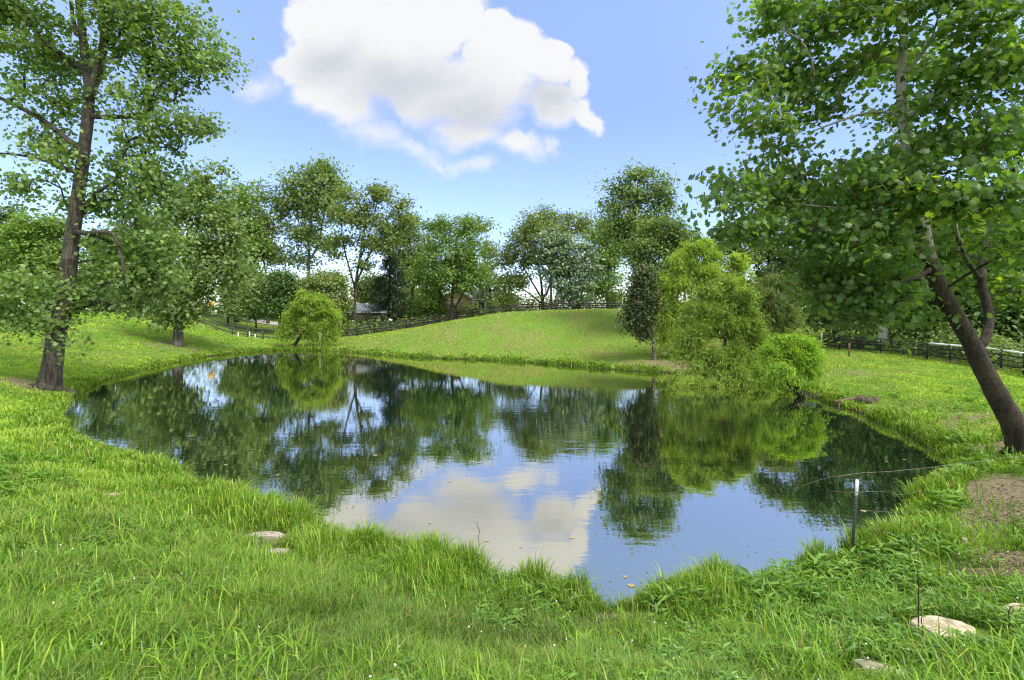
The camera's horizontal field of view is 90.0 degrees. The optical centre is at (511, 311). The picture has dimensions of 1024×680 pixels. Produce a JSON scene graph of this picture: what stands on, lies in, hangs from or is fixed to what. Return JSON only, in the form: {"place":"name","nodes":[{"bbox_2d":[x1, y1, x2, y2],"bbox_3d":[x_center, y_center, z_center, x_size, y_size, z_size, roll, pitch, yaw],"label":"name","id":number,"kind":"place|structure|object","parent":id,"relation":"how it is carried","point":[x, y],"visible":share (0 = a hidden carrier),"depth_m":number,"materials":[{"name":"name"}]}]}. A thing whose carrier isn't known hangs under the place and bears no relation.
{"place":"outdoors","nodes":[
{"label":"outdoors","id":0,"kind":"place"},
{"bbox_2d":[212,314,343,327],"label":"road","id":1,"kind":"structure","parent":0,"point":[271,322],"depth_m":79.17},
{"bbox_2d":[64,350,939,599],"bbox_3d":[-8.537,3.998,29.487,51.100,0.018,28.067,0,0,34],"label":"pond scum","id":2,"kind":"object","parent":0,"point":[646,572],"visible":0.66,"depth_m":14.99,"materials":[{"name":"green plant"}]},
{"bbox_2d":[63,350,947,605],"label":"water","id":3,"kind":"structure","parent":0,"point":[617,475],"depth_m":14.69,"materials":[{"name":"blue liquid"}]},
{"bbox_2d":[0,308,1023,679],"bbox_3d":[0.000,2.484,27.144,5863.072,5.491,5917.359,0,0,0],"label":"ground","id":4,"kind":"structure","parent":0,"point":[606,328],"depth_m":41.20,"materials":[{"name":"green plant"}]},
{"bbox_2d":[0,200,49,309],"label":"tree","id":5,"kind":"object","parent":4,"relation":"on","point":[11,210],"visible":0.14,"depth_m":83.25,"materials":[{"name":"green plant"}]},
{"bbox_2d":[0,206,91,296],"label":"broadleaf tree","id":6,"kind":"object","parent":4,"relation":"on","point":[35,234],"visible":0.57,"depth_m":70.61,"materials":[{"name":"green plant"}]},
{"bbox_2d":[76,225,126,311],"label":"broadleaf tree","id":7,"kind":"object","parent":4,"relation":"on","point":[94,242],"visible":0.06,"depth_m":80.67,"materials":[{"name":"green plant"}]},
{"bbox_2d":[0,0,254,392],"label":"tulip tree","id":8,"kind":"object","parent":4,"relation":"on","point":[64,300],"visible":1,"depth_m":23.71,"materials":[{"name":"green plant"}]},
{"bbox_2d":[103,200,187,313],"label":"broadleaf tree","id":9,"kind":"object","parent":4,"relation":"on","point":[113,293],"visible":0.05,"depth_m":74.70,"materials":[{"name":"green plant"}]},
{"bbox_2d":[4,282,319,319],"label":"undergrowth","id":10,"kind":"object","parent":4,"relation":"on","point":[219,311],"visible":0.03,"depth_m":84.22,"materials":[{"name":"green plant"}]},
{"bbox_2d":[105,157,269,346],"bbox_3d":[-29.059,-5.353,45.720,13.657,17.150,8.774,0,0,-21],"label":"sycamore tree","id":11,"kind":"object","parent":4,"relation":"on","point":[221,261],"visible":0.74,"depth_m":45.27,"materials":[{"name":"green plant"}]},
{"bbox_2d":[214,281,247,325],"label":"tree","id":12,"kind":"object","parent":4,"relation":"on","point":[228,310],"visible":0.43,"depth_m":71.01,"materials":[{"name":"green plant"}]},
{"bbox_2d":[207,178,282,321],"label":"broadleaf tree","id":13,"kind":"object","parent":4,"relation":"on","point":[261,238],"visible":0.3,"depth_m":75.22,"materials":[{"name":"green plant"}]},
{"bbox_2d":[194,316,302,338],"bbox_3d":[-33.972,1.989,65.262,22.992,3.618,3.430,0,0,22],"label":"board fence","id":14,"kind":"object","parent":4,"relation":"on","point":[247,331],"visible":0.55,"depth_m":64.26,"materials":[{"name":"brown wood"}]},
{"bbox_2d":[230,274,276,331],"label":"tree","id":15,"kind":"object","parent":4,"relation":"on","point":[244,312],"visible":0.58,"depth_m":69.10,"materials":[{"name":"green plant"}]},
{"bbox_2d":[247,531,284,539],"bbox_3d":[-4.038,3.720,8.475,0.602,0.103,0.216,0,0,0],"label":"stone","id":16,"kind":"object","parent":4,"relation":"on","point":[270,534],"visible":0.54,"depth_m":8.42,"materials":[{"name":"beige stone"}]},
{"bbox_2d":[243,177,294,323],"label":"slender tree","id":17,"kind":"object","parent":4,"relation":"on","point":[276,257],"visible":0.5,"depth_m":77.54,"materials":[{"name":"green plant"}]},
{"bbox_2d":[248,263,301,333],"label":"tree","id":18,"kind":"object","parent":4,"relation":"on","point":[285,281],"visible":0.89,"depth_m":68.09,"materials":[{"name":"green plant"}]},
{"bbox_2d":[268,548,288,553],"bbox_3d":[-3.618,3.698,7.860,0.346,0.076,0.166,0,0,0],"label":"stone","id":19,"kind":"object","parent":4,"relation":"on","point":[278,550],"visible":0.41,"depth_m":7.85,"materials":[{"name":"beige stone"}]},
{"bbox_2d":[112,275,451,314],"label":"treeline","id":20,"kind":"object","parent":4,"relation":"on","point":[306,278],"visible":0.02,"depth_m":120.79,"materials":[{"name":"green plant"}]},
{"bbox_2d":[263,286,347,348],"bbox_3d":[-21.152,0.707,53.903,9.346,6.762,5.749,0,0,0],"label":"willow bush","id":21,"kind":"object","parent":4,"relation":"on","point":[316,306],"visible":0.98,"depth_m":53.03,"materials":[{"name":"green plant"}]},
{"bbox_2d":[260,148,359,315],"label":"tulip tree","id":22,"kind":"object","parent":4,"relation":"on","point":[314,179],"visible":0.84,"depth_m":78.95,"materials":[{"name":"green plant"}]},
{"bbox_2d":[292,266,357,315],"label":"tree","id":23,"kind":"object","parent":4,"relation":"on","point":[336,287],"visible":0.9,"depth_m":67.34,"materials":[{"name":"green plant"}]},
{"bbox_2d":[336,309,363,328],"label":"bush","id":24,"kind":"object","parent":4,"relation":"on","point":[348,319],"visible":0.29,"depth_m":73.27,"materials":[{"name":"green plant"}]},
{"bbox_2d":[337,303,388,325],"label":"shed","id":25,"kind":"structure","parent":4,"relation":"on","point":[359,307],"depth_m":73.85,"materials":[{"name":"beige wood"}]},
{"bbox_2d":[309,176,431,327],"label":"oak tree","id":26,"kind":"object","parent":4,"relation":"on","point":[379,194],"visible":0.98,"depth_m":69.49,"materials":[{"name":"green plant"}]},
{"bbox_2d":[348,270,401,303],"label":"broadleaf tree","id":27,"kind":"object","parent":4,"relation":"on","point":[365,286],"visible":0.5,"depth_m":84.74,"materials":[{"name":"green plant"}]},
{"bbox_2d":[296,303,457,336],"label":"undergrowth","id":28,"kind":"object","parent":4,"relation":"on","point":[354,326],"visible":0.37,"depth_m":68.38,"materials":[{"name":"green plant"}]},
{"bbox_2d":[359,247,412,327],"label":"spruce tree","id":29,"kind":"object","parent":4,"relation":"on","point":[387,285],"visible":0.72,"depth_m":73.36,"materials":[{"name":"green plant"}]},
{"bbox_2d":[389,299,417,320],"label":"bush","id":30,"kind":"object","parent":4,"relation":"on","point":[408,309],"visible":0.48,"depth_m":73.33,"materials":[{"name":"green plant"}]},
{"bbox_2d":[379,212,442,320],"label":"broadleaf tree","id":31,"kind":"object","parent":4,"relation":"on","point":[404,256],"visible":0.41,"depth_m":81.08,"materials":[{"name":"green plant"}]},
{"bbox_2d":[405,290,454,318],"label":"bush","id":32,"kind":"object","parent":4,"relation":"on","point":[420,312],"visible":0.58,"depth_m":73.14,"materials":[{"name":"green plant"}]},
{"bbox_2d":[396,212,508,320],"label":"maple tree","id":33,"kind":"object","parent":4,"relation":"on","point":[463,273],"visible":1,"depth_m":71.22,"materials":[{"name":"green plant"}]},
{"bbox_2d":[391,282,528,311],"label":"broadleaf tree","id":34,"kind":"object","parent":4,"relation":"on","point":[405,291],"visible":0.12,"depth_m":94.53,"materials":[{"name":"green plant"}]},
{"bbox_2d":[446,289,500,313],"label":"brick house","id":35,"kind":"structure","parent":4,"relation":"on","point":[469,297],"depth_m":87.96,"materials":[{"name":"brick"}]},
{"bbox_2d":[478,301,484,308],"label":"window","id":36,"kind":"structure","parent":35,"relation":"in","point":[480,303],"depth_m":88.06,"materials":[{"name":"black glass"}]},
{"bbox_2d":[341,302,626,335],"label":"board fence","id":37,"kind":"object","parent":4,"relation":"on","point":[456,317],"visible":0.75,"depth_m":72.77,"materials":[{"name":"brown wood"}]},
{"bbox_2d":[472,223,517,307],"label":"airy tree","id":38,"kind":"object","parent":4,"relation":"on","point":[488,289],"visible":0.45,"depth_m":83.74,"materials":[{"name":"green plant"}]},
{"bbox_2d":[2,491,1018,679],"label":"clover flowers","id":39,"kind":"object","parent":4,"relation":"on","point":[554,645],"visible":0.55,"depth_m":4.71,"materials":[{"name":"white plant"}]},
{"bbox_2d":[0,427,1023,679],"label":"broad grass","id":40,"kind":"structure","parent":4,"relation":"on","point":[994,669],"depth_m":4.58,"materials":[{"name":"green plant"}]},
{"bbox_2d":[1,345,1022,636],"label":"shore grass","id":41,"kind":"structure","parent":4,"relation":"on","point":[419,551],"depth_m":8.84,"materials":[{"name":"green plant"}]},
{"bbox_2d":[0,386,1023,679],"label":"weeds","id":42,"kind":"object","parent":4,"relation":"on","point":[892,544],"visible":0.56,"depth_m":6.26,"materials":[{"name":"green plant"}]},
{"bbox_2d":[8,345,1023,627],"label":"leaf litter","id":43,"kind":"object","parent":4,"relation":"on","point":[1008,565],"visible":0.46,"depth_m":7.57,"materials":[{"name":"plant"}]},
{"bbox_2d":[478,208,558,309],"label":"spreading tree","id":44,"kind":"object","parent":4,"relation":"on","point":[520,281],"visible":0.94,"depth_m":78.42,"materials":[{"name":"green plant"}]},
{"bbox_2d":[431,289,626,321],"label":"undergrowth","id":45,"kind":"object","parent":4,"relation":"on","point":[520,299],"visible":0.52,"depth_m":77.96,"materials":[{"name":"green plant"}]},
{"bbox_2d":[515,198,598,309],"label":"broadleaf tree","id":46,"kind":"object","parent":4,"relation":"on","point":[584,223],"visible":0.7,"depth_m":88.90,"materials":[{"name":"green plant"}]},
{"bbox_2d":[522,223,612,309],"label":"silvery tree","id":47,"kind":"object","parent":4,"relation":"on","point":[567,265],"visible":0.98,"depth_m":76.55,"materials":[{"name":"green plant"}]},
{"bbox_2d":[475,289,693,314],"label":"treeline","id":48,"kind":"object","parent":4,"relation":"on","point":[570,306],"visible":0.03,"depth_m":114.16,"materials":[{"name":"green plant"}]},
{"bbox_2d":[580,216,629,308],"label":"broadleaf tree","id":49,"kind":"object","parent":4,"relation":"on","point":[607,283],"visible":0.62,"depth_m":79.08,"materials":[{"name":"green plant"}]},
{"bbox_2d":[588,157,684,264],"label":"walnut tree","id":50,"kind":"object","parent":4,"relation":"on","point":[632,199],"visible":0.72,"depth_m":47.53,"materials":[{"name":"green plant"}]},
{"bbox_2d":[612,262,668,359],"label":"cedar tree","id":51,"kind":"object","parent":4,"relation":"on","point":[641,309],"visible":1,"depth_m":36.58,"materials":[{"name":"green plant"}]},
{"bbox_2d":[612,211,709,328],"bbox_3d":[13.525,-3.323,44.910,9.310,10.636,5.963,0,0,0],"label":"round tree","id":52,"kind":"object","parent":4,"relation":"on","point":[671,237],"visible":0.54,"depth_m":44.31,"materials":[{"name":"green plant"}]},
{"bbox_2d":[639,235,766,360],"bbox_3d":[13.711,-0.962,37.755,9.446,9.194,6.191,0,0,0],"label":"willow tree","id":53,"kind":"object","parent":4,"relation":"on","point":[677,282],"visible":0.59,"depth_m":37.09,"materials":[{"name":"green leaf"},{"name":"dark bark"}]},
{"bbox_2d":[652,271,780,388],"bbox_3d":[11.918,1.007,28.695,8.802,6.629,6.454,0,0,0],"label":"willow tree","id":54,"kind":"object","parent":4,"relation":"on","point":[739,324],"visible":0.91,"depth_m":29.11,"materials":[{"name":"green plant"}]},
{"bbox_2d":[678,196,825,329],"bbox_3d":[25.135,-5.331,52.171,17.338,14.759,6.960,0,0,0],"label":"broadleaf tree","id":55,"kind":"object","parent":4,"relation":"on","point":[765,259],"visible":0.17,"depth_m":51.21,"materials":[{"name":"green plant"}]},
{"bbox_2d":[747,265,824,349],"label":"willow tree","id":56,"kind":"object","parent":4,"relation":"on","point":[787,318],"visible":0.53,"depth_m":32.52,"materials":[{"name":"green plant"}]},
{"bbox_2d":[739,327,838,397],"bbox_3d":[13.149,2.583,23.639,4.502,3.683,3.377,0,0,0],"label":"bush","id":57,"kind":"object","parent":4,"relation":"on","point":[792,366],"visible":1,"depth_m":23.70,"materials":[{"name":"green plant"}]},
{"bbox_2d":[786,179,879,341],"bbox_3d":[29.284,-4.674,45.965,9.794,15.060,7.334,0,0,0],"label":"broadleaf tree","id":58,"kind":"object","parent":4,"relation":"on","point":[823,320],"visible":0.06,"depth_m":45.58,"materials":[{"name":"green plant"}]},
{"bbox_2d":[834,397,855,404],"bbox_3d":[14.153,3.797,21.558,0.991,0.528,0.288,0,0,40],"label":"log","id":59,"kind":"object","parent":4,"relation":"on","point":[836,402],"visible":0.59,"depth_m":21.63,"materials":[{"name":"brown wood"}]},
{"bbox_2d":[675,0,1023,455],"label":"sycamore tree","id":60,"kind":"object","parent":4,"relation":"on","point":[899,180],"visible":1,"depth_m":11.69,"materials":[{"name":"green plant"}]},
{"bbox_2d":[851,479,858,553],"bbox_3d":[5.241,3.398,7.869,0.211,1.605,0.048,0,0,-23],"label":"fence post","id":61,"kind":"object","parent":4,"relation":"on","point":[854,513],"visible":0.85,"depth_m":7.87,"materials":[{"name":"paint"}]},
{"bbox_2d":[800,456,1016,540],"bbox_3d":[6.935,3.167,8.550,4.689,1.261,0.388,0,0,-14],"label":"wire fence","id":62,"kind":"object","parent":61,"relation":"attached to","point":[882,491],"visible":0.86,"depth_m":8.16,"materials":[{"name":"grey metal"}]},
{"bbox_2d":[855,395,880,403],"bbox_3d":[14.625,3.636,21.070,0.891,0.342,0.686,0,0,0],"label":"stone","id":63,"kind":"object","parent":4,"relation":"on","point":[867,400],"visible":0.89,"depth_m":20.88,"materials":[{"name":"grey stone"}]},
{"bbox_2d":[852,659,903,677],"bbox_3d":[3.071,3.030,4.294,0.367,0.124,0.120,0,0,24],"label":"stone","id":64,"kind":"object","parent":4,"relation":"on","point":[871,663],"visible":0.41,"depth_m":4.31,"materials":[{"name":"beige stone"}]},
{"bbox_2d":[825,152,938,344],"bbox_3d":[30.987,-4.645,41.155,13.932,15.634,7.850,0,0,-34],"label":"sycamore tree","id":65,"kind":"object","parent":4,"relation":"on","point":[884,335],"visible":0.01,"depth_m":39.61,"materials":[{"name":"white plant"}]},
{"bbox_2d":[792,270,1023,359],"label":"undergrowth","id":66,"kind":"object","parent":4,"relation":"on","point":[973,322],"visible":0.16,"depth_m":36.05,"materials":[{"name":"green plant"}]},
{"bbox_2d":[807,320,1023,371],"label":"fence","id":67,"kind":"object","parent":4,"relation":"on","point":[948,338],"visible":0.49,"depth_m":33.90,"materials":[{"name":"brown wood"}]},
{"bbox_2d":[916,567,920,629],"bbox_3d":[3.973,2.894,5.016,0.059,0.753,0.033,0,0,-17],"label":"dead stalk","id":68,"kind":"object","parent":4,"relation":"on","point":[918,597],"visible":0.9,"depth_m":5.02,"materials":[{"name":"black plant"}]},
{"bbox_2d":[820,335,1023,374],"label":"rail fence","id":69,"kind":"object","parent":4,"relation":"on","point":[1000,358],"visible":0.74,"depth_m":32.69,"materials":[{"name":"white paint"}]},
{"bbox_2d":[905,617,939,662],"bbox_3d":[3.528,2.888,4.426,0.357,0.479,0.048,0,0,0],"label":"straw stem","id":70,"kind":"object","parent":4,"relation":"on","point":[923,637],"visible":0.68,"depth_m":4.42,"materials":[{"name":"beige plant"}]},
{"bbox_2d":[887,207,991,342],"bbox_3d":[33.239,-2.777,38.825,10.446,11.668,8.359,0,0,-45],"label":"broadleaf tree","id":71,"kind":"object","parent":4,"relation":"on","point":[913,291],"visible":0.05,"depth_m":37.57,"materials":[{"name":"green plant"}]},
{"bbox_2d":[910,615,975,636],"bbox_3d":[4.370,3.204,5.168,0.544,0.094,0.348,0,0,-15],"label":"stone","id":72,"kind":"object","parent":4,"relation":"on","point":[943,621],"visible":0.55,"depth_m":5.17,"materials":[{"name":"beige stone"}]},
{"bbox_2d":[942,199,1023,348],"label":"broadleaf tree","id":73,"kind":"object","parent":4,"relation":"on","point":[1005,321],"visible":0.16,"depth_m":34.82,"materials":[{"name":"green plant"}]},
{"bbox_2d":[973,586,999,593],"bbox_3d":[5.926,3.496,6.380,0.288,0.094,0.116,0,0,0],"label":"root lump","id":74,"kind":"object","parent":4,"relation":"on","point":[988,591],"visible":0.2,"depth_m":6.36,"materials":[{"name":"brown wood"}]},
{"bbox_2d":[1007,606,1013,638],"bbox_3d":[4.480,2.875,4.609,0.039,0.463,0.063,0,0,0],"label":"dead stalk","id":75,"kind":"object","parent":4,"relation":"on","point":[1009,619],"visible":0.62,"depth_m":4.62,"materials":[{"name":"plant"}]},
{"bbox_2d":[1004,603,1023,613],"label":"stone","id":76,"kind":"object","parent":4,"relation":"on","point":[1014,604],"visible":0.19,"depth_m":5.64,"materials":[{"name":"beige stone"}]},
{"bbox_2d":[0,0,1023,310],"label":"sky","id":77,"kind":"structure","parent":0,"point":[486,108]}
]}

